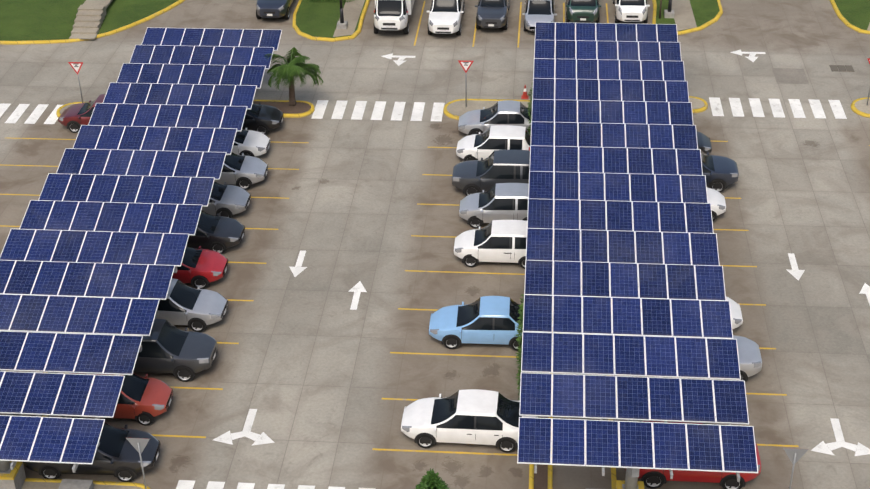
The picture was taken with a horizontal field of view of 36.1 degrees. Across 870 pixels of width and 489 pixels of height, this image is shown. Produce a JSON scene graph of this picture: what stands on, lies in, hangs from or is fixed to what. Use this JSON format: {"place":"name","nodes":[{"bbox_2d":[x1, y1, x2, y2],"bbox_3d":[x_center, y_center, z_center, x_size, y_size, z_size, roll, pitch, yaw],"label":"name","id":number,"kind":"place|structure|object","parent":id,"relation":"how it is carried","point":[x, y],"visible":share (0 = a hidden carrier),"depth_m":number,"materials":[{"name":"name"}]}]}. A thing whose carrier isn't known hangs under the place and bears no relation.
{"place":"outdoors","nodes":[
{"label":"outdoors","id":0,"kind":"place"},
{"bbox_2d":[0,0,869,488],"bbox_3d":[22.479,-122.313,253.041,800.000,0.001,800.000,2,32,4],"label":"ground","id":1,"kind":"structure","parent":0,"point":[310,368],"depth_m":55.63,"materials":[{"name":"concrete"}]},
{"bbox_2d":[56,102,83,117],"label":"traffic island","id":2,"kind":"object","parent":1,"relation":"on","point":[61,109],"visible":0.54,"depth_m":67.42,"materials":[{"name":"paint"}]},
{"bbox_2d":[68,62,82,102],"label":"sign","id":3,"kind":"object","parent":2,"relation":"on","point":[76,66],"visible":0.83,"depth_m":66.14,"materials":[{"name":"silver metal"}]},
{"bbox_2d":[58,94,105,132],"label":"car","id":4,"kind":"object","parent":1,"relation":"on","point":[73,118],"visible":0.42,"depth_m":65.09,"materials":[{"name":"red metal"}]},
{"bbox_2d":[21,478,149,488],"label":"curb","id":5,"kind":"structure","parent":1,"relation":"on","point":[34,483],"depth_m":43.39,"materials":[{"name":"concrete"}]},
{"bbox_2d":[23,418,160,481],"bbox_3d":[-11.351,6.694,44.070,4.338,1.459,1.980,1,32,3],"label":"car","id":6,"kind":"object","parent":1,"relation":"on","point":[117,455],"visible":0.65,"depth_m":43.55,"materials":[{"name":"black metal"}]},
{"bbox_2d":[0,0,184,44],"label":"island top","id":7,"kind":"structure","parent":1,"relation":"on","point":[23,22],"depth_m":77.68,"materials":[{"name":"green plant"}]},
{"bbox_2d":[69,0,112,38],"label":"lawn steps","id":8,"kind":"structure","parent":7,"relation":"on","point":[90,17],"depth_m":76.58,"materials":[{"name":"concrete"}]},
{"bbox_2d":[61,372,172,425],"bbox_3d":[-11.204,5.178,46.480,3.938,1.500,1.876,1,32,4],"label":"car","id":9,"kind":"object","parent":1,"relation":"on","point":[145,400],"visible":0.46,"depth_m":46.00,"materials":[{"name":"red metal"}]},
{"bbox_2d":[0,52,273,488],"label":"carport frame","id":10,"kind":"object","parent":1,"relation":"on","point":[12,475],"visible":0.08,"depth_m":42.83,"materials":[{"name":"metal"}]},
{"bbox_2d":[0,27,281,464],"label":"carport panels","id":11,"kind":"object","parent":10,"relation":"on","point":[92,253],"visible":1,"depth_m":51.74,"materials":[{"name":"blue glass"}]},
{"bbox_2d":[126,438,149,488],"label":"sign back","id":12,"kind":"object","parent":1,"relation":"on","point":[139,445],"visible":1,"depth_m":41.70,"materials":[{"name":"silver metal"}]},
{"bbox_2d":[133,318,217,381],"bbox_3d":[-10.261,3.730,48.621,4.488,1.679,2.080,2,32,5],"label":"car","id":13,"kind":"object","parent":1,"relation":"on","point":[179,354],"visible":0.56,"depth_m":47.98,"materials":[{"name":"grey metal"}]},
{"bbox_2d":[155,278,227,331],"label":"car","id":14,"kind":"object","parent":1,"relation":"on","point":[197,310],"visible":0.54,"depth_m":50.67,"materials":[{"name":"silver metal"}]},
{"bbox_2d":[172,245,227,288],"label":"car","id":15,"kind":"object","parent":1,"relation":"on","point":[203,268],"visible":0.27,"depth_m":53.21,"materials":[{"name":"red metal"}]},
{"bbox_2d":[187,210,244,253],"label":"car","id":16,"kind":"object","parent":1,"relation":"on","point":[220,234],"visible":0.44,"depth_m":55.41,"materials":[{"name":"black metal"}]},
{"bbox_2d":[202,181,250,217],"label":"car","id":17,"kind":"object","parent":1,"relation":"on","point":[229,201],"visible":0.42,"depth_m":57.76,"materials":[{"name":"silver metal"}]},
{"bbox_2d":[214,152,267,189],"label":"car","id":18,"kind":"object","parent":1,"relation":"on","point":[244,172],"visible":0.44,"depth_m":60.04,"materials":[{"name":"silver metal"}]},
{"bbox_2d":[232,128,269,156],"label":"car","id":19,"kind":"object","parent":1,"relation":"on","point":[252,143],"visible":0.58,"depth_m":62.29,"materials":[{"name":"white metal"}]},
{"bbox_2d":[242,102,282,134],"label":"car","id":20,"kind":"object","parent":1,"relation":"on","point":[261,118],"visible":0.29,"depth_m":64.58,"materials":[{"name":"black metal"}]},
{"bbox_2d":[256,0,292,18],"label":"car","id":21,"kind":"object","parent":1,"relation":"on","point":[272,8],"visible":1,"depth_m":76.41,"materials":[{"name":"blue metal"}]},
{"bbox_2d":[253,100,314,117],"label":"traffic island","id":22,"kind":"structure","parent":1,"relation":"on","point":[299,109],"depth_m":67.07,"materials":[{"name":"soil"}]},
{"bbox_2d":[265,47,323,105],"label":"palm tree","id":23,"kind":"object","parent":22,"relation":"on","point":[290,68],"visible":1,"depth_m":65.80,"materials":[{"name":"green plant"}]},
{"bbox_2d":[23,375,615,488],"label":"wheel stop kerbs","id":24,"kind":"structure","parent":1,"relation":"on","point":[613,478],"depth_m":43.40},
{"bbox_2d":[58,479,597,488],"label":"concrete blocks","id":25,"kind":"structure","parent":1,"relation":"on","point":[75,484],"depth_m":43.02,"materials":[{"name":"grey concrete"}]},
{"bbox_2d":[292,0,369,41],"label":"island top","id":26,"kind":"structure","parent":1,"relation":"on","point":[317,20],"depth_m":76.80,"materials":[{"name":"green plant"}]},
{"bbox_2d":[333,0,364,36],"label":"footpath","id":27,"kind":"structure","parent":26,"relation":"on","point":[351,11],"depth_m":77.29,"materials":[{"name":"concrete"}]},
{"bbox_2d":[337,0,347,28],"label":"lamp post","id":28,"kind":"object","parent":27,"relation":"on","point":[342,24],"visible":1,"depth_m":75.45,"materials":[{"name":"grey"}]},
{"bbox_2d":[374,0,414,33],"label":"truck","id":29,"kind":"object","parent":1,"relation":"on","point":[390,14],"depth_m":74.02,"materials":[{"name":"white metal"}]},
{"bbox_2d":[415,468,448,488],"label":"conifer","id":30,"kind":"object","parent":1,"relation":"on","point":[431,480],"visible":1,"depth_m":39.08,"materials":[{"name":"green plant"}]},
{"bbox_2d":[0,50,869,488],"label":"white markings","id":31,"kind":"object","parent":1,"relation":"on","point":[358,288],"visible":1,"depth_m":66.11,"materials":[{"name":"paint"}]},
{"bbox_2d":[0,1,869,455],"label":"yellow markings","id":32,"kind":"object","parent":1,"relation":"on","point":[420,271],"visible":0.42,"depth_m":53.90,"materials":[{"name":"paint"}]},
{"bbox_2d":[427,0,464,34],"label":"car","id":33,"kind":"object","parent":1,"relation":"on","point":[445,17],"visible":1,"depth_m":74.50,"materials":[{"name":"white metal"}]},
{"bbox_2d":[401,389,535,452],"bbox_3d":[1.155,5.843,45.079,4.578,1.459,1.980,2,32,5],"label":"car","id":34,"kind":"object","parent":1,"relation":"on","point":[478,416],"visible":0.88,"depth_m":44.53,"materials":[{"name":"white metal"}]},
{"bbox_2d":[429,296,523,350],"bbox_3d":[1.949,2.858,49.882,4.338,1.459,1.980,1,32,4],"label":"car","id":35,"kind":"object","parent":1,"relation":"on","point":[488,320],"visible":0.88,"depth_m":49.33,"materials":[{"name":"blue metal"}]},
{"bbox_2d":[443,99,531,119],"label":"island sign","id":36,"kind":"object","parent":1,"relation":"on","point":[455,109],"visible":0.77,"depth_m":66.93,"materials":[{"name":"concrete"}]},
{"bbox_2d":[458,60,472,106],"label":"sign","id":37,"kind":"object","parent":36,"relation":"on","point":[465,65],"visible":1,"depth_m":65.62,"materials":[{"name":"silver metal"}]},
{"bbox_2d":[454,220,526,268],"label":"car","id":38,"kind":"object","parent":1,"relation":"on","point":[501,241],"visible":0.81,"depth_m":54.05,"materials":[{"name":"white metal"}]},
{"bbox_2d":[452,150,529,195],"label":"car","id":39,"kind":"object","parent":1,"relation":"on","point":[490,171],"visible":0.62,"depth_m":58.81,"materials":[{"name":"grey metal"}]},
{"bbox_2d":[475,0,509,29],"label":"car","id":40,"kind":"object","parent":1,"relation":"on","point":[492,13],"visible":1,"depth_m":74.87,"materials":[{"name":"grey metal"}]},
{"bbox_2d":[456,125,530,160],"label":"car","id":41,"kind":"object","parent":1,"relation":"on","point":[486,143],"visible":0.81,"depth_m":61.35,"materials":[{"name":"white metal"}]},
{"bbox_2d":[459,183,528,227],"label":"car","id":42,"kind":"object","parent":1,"relation":"on","point":[503,201],"visible":0.71,"depth_m":56.64,"materials":[{"name":"silver metal"}]},
{"bbox_2d":[458,100,531,135],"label":"car","id":43,"kind":"object","parent":1,"relation":"on","point":[505,112],"visible":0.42,"depth_m":63.64,"materials":[{"name":"silver metal"}]},
{"bbox_2d":[515,367,531,399],"bbox_3d":[3.238,4.838,46.159,0.931,1.971,1.322,2,32,4],"label":"planter bush","id":44,"kind":"object","parent":1,"relation":"on","point":[518,383],"visible":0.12,"depth_m":46.07,"materials":[{"name":"green plant"}]},
{"bbox_2d":[521,85,528,98],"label":"traffic cone","id":45,"kind":"object","parent":1,"relation":"on","point":[524,96],"visible":1,"depth_m":67.75,"materials":[{"name":"red plastic"}]},
{"bbox_2d":[528,114,531,134],"bbox_3d":[4.835,-5.646,63.228,0.917,1.743,1.343,2,32,4],"label":"planter bush","id":46,"kind":"object","parent":1,"relation":"on","point":[530,125],"visible":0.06,"depth_m":63.11,"materials":[{"name":"green plant"}]},
{"bbox_2d":[522,0,556,30],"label":"car","id":47,"kind":"object","parent":1,"relation":"on","point":[539,10],"visible":0.83,"depth_m":75.11,"materials":[{"name":"silver metal"}]},
{"bbox_2d":[529,125,554,488],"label":"planter strip","id":48,"kind":"object","parent":1,"relation":"on","point":[542,478],"depth_m":43.46,"materials":[{"name":"soil"}]},
{"bbox_2d":[515,308,523,354],"bbox_3d":[3.393,3.238,47.877,1.038,2.882,1.279,2,32,4],"label":"planter bush","id":49,"kind":"object","parent":48,"relation":"on","point":[520,322],"visible":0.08,"depth_m":47.67,"materials":[{"name":"green plant"}]},
{"bbox_2d":[517,297,523,346],"bbox_3d":[3.483,2.789,48.510,1.072,2.796,1.294,2,32,4],"label":"planter bush","id":50,"kind":"object","parent":48,"relation":"on","point":[520,313],"visible":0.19,"depth_m":48.31,"materials":[{"name":"green plant"}]},
{"bbox_2d":[515,324,525,372],"bbox_3d":[3.354,3.706,47.204,1.026,2.684,1.341,2,32,4],"label":"planter bush","id":51,"kind":"object","parent":48,"relation":"on","point":[519,338],"visible":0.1,"depth_m":47.09,"materials":[{"name":"green plant"}]},
{"bbox_2d":[516,347,532,378],"bbox_3d":[3.279,4.187,46.587,0.951,2.492,1.312,2,32,4],"label":"planter bush","id":52,"kind":"object","parent":48,"relation":"on","point":[518,357],"visible":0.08,"depth_m":46.51,"materials":[{"name":"green plant"}]},
{"bbox_2d":[527,91,532,117],"bbox_3d":[4.894,-6.351,63.700,1.008,2.369,1.295,2,32,4],"label":"planter bush","id":53,"kind":"object","parent":48,"relation":"on","point":[529,105],"visible":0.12,"depth_m":63.47,"materials":[{"name":"green plant"}]},
{"bbox_2d":[527,84,532,109],"bbox_3d":[4.969,-6.894,64.332,1.047,2.565,1.313,2,32,4],"label":"planter bush","id":54,"kind":"object","parent":48,"relation":"on","point":[529,96],"visible":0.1,"depth_m":64.20,"materials":[{"name":"green plant"}]},
{"bbox_2d":[566,0,600,22],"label":"car","id":55,"kind":"object","parent":1,"relation":"on","point":[582,10],"visible":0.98,"depth_m":75.11,"materials":[{"name":"green metal"}]},
{"bbox_2d":[613,0,649,23],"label":"car","id":56,"kind":"object","parent":1,"relation":"on","point":[631,10],"visible":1,"depth_m":75.08,"materials":[{"name":"white metal"}]},
{"bbox_2d":[534,28,739,488],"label":"support frame","id":57,"kind":"object","parent":1,"relation":"on","point":[631,481],"depth_m":41.32,"materials":[{"name":"metal"}]},
{"bbox_2d":[517,22,757,472],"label":"carport panels","id":58,"kind":"object","parent":57,"relation":"on","point":[597,335],"visible":1,"depth_m":47.76,"materials":[{"name":"blue glass"}]},
{"bbox_2d":[621,95,707,112],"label":"island nose","id":59,"kind":"object","parent":1,"relation":"on","point":[699,105],"visible":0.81,"depth_m":66.63,"materials":[{"name":"yellow paint"}]},
{"bbox_2d":[625,128,711,153],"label":"car","id":60,"kind":"object","parent":1,"relation":"on","point":[704,143],"visible":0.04,"depth_m":61.74,"materials":[{"name":"grey metal"}]},
{"bbox_2d":[652,0,722,34],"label":"island top","id":61,"kind":"structure","parent":1,"relation":"on","point":[706,13],"depth_m":76.75,"materials":[{"name":"green plant"}]},
{"bbox_2d":[664,0,674,17],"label":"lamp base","id":62,"kind":"object","parent":61,"relation":"on","point":[669,13],"visible":1,"depth_m":76.14,"materials":[{"name":"grey concrete"}]},
{"bbox_2d":[655,179,725,220],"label":"car","id":63,"kind":"object","parent":1,"relation":"on","point":[716,199],"visible":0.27,"depth_m":56.98,"materials":[{"name":"white metal"}]},
{"bbox_2d":[641,289,742,328],"bbox_3d":[9.365,2.387,50.425,4.438,1.459,1.980,2,32,4],"label":"car","id":64,"kind":"object","parent":1,"relation":"on","point":[736,316],"visible":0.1,"depth_m":50.00,"materials":[{"name":"white metal"}]},
{"bbox_2d":[624,420,760,488],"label":"car","id":65,"kind":"object","parent":1,"relation":"on","point":[654,478],"visible":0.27,"depth_m":42.64,"materials":[{"name":"red metal"}]},
{"bbox_2d":[652,147,738,192],"bbox_3d":[11.256,-3.509,59.693,4.538,1.679,2.080,2,32,5],"label":"car","id":66,"kind":"object","parent":1,"relation":"on","point":[721,173],"visible":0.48,"depth_m":59.05,"materials":[{"name":"grey metal"}]},
{"bbox_2d":[644,332,761,381],"bbox_3d":[9.450,3.826,47.886,4.438,1.679,2.080,2,32,4],"label":"car","id":67,"kind":"object","parent":1,"relation":"on","point":[750,359],"visible":0.19,"depth_m":47.33,"materials":[{"name":"silver metal"}]},
{"bbox_2d":[672,0,869,30],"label":"walkway","id":68,"kind":"structure","parent":1,"relation":"on","point":[684,18],"depth_m":76.52,"materials":[{"name":"concrete"}]},
{"bbox_2d":[772,68,808,83],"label":"concrete patch","id":69,"kind":"object","parent":1,"relation":"on","point":[789,76],"visible":1,"depth_m":69.60,"materials":[{"name":"grey concrete"}]},
{"bbox_2d":[783,448,808,488],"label":"sign back","id":70,"kind":"object","parent":1,"relation":"on","point":[794,455],"visible":1,"depth_m":40.79,"materials":[{"name":"silver metal"}]},
{"bbox_2d":[829,65,853,71],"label":"drain grate","id":71,"kind":"object","parent":1,"relation":"on","point":[849,68],"visible":1,"depth_m":70.29,"materials":[{"name":"grey metal"}]},
{"bbox_2d":[829,0,869,33],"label":"island top","id":72,"kind":"structure","parent":1,"relation":"on","point":[854,15],"depth_m":76.42,"materials":[{"name":"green plant"}]},
{"bbox_2d":[851,97,869,117],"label":"traffic island","id":73,"kind":"structure","parent":1,"relation":"on","point":[859,106],"depth_m":66.07,"materials":[{"name":"concrete"}]},
{"bbox_2d":[867,58,869,105],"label":"sign","id":74,"kind":"object","parent":73,"relation":"on","point":[869,88],"visible":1,"depth_m":65.87,"materials":[{"name":"red metal"}]},
{"bbox_2d":[659,0,661,18],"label":"tree","id":75,"kind":"object","parent":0,"point":[660,9],"visible":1,"depth_m":75.96,"materials":[{"name":"brown plant"}]}
]}

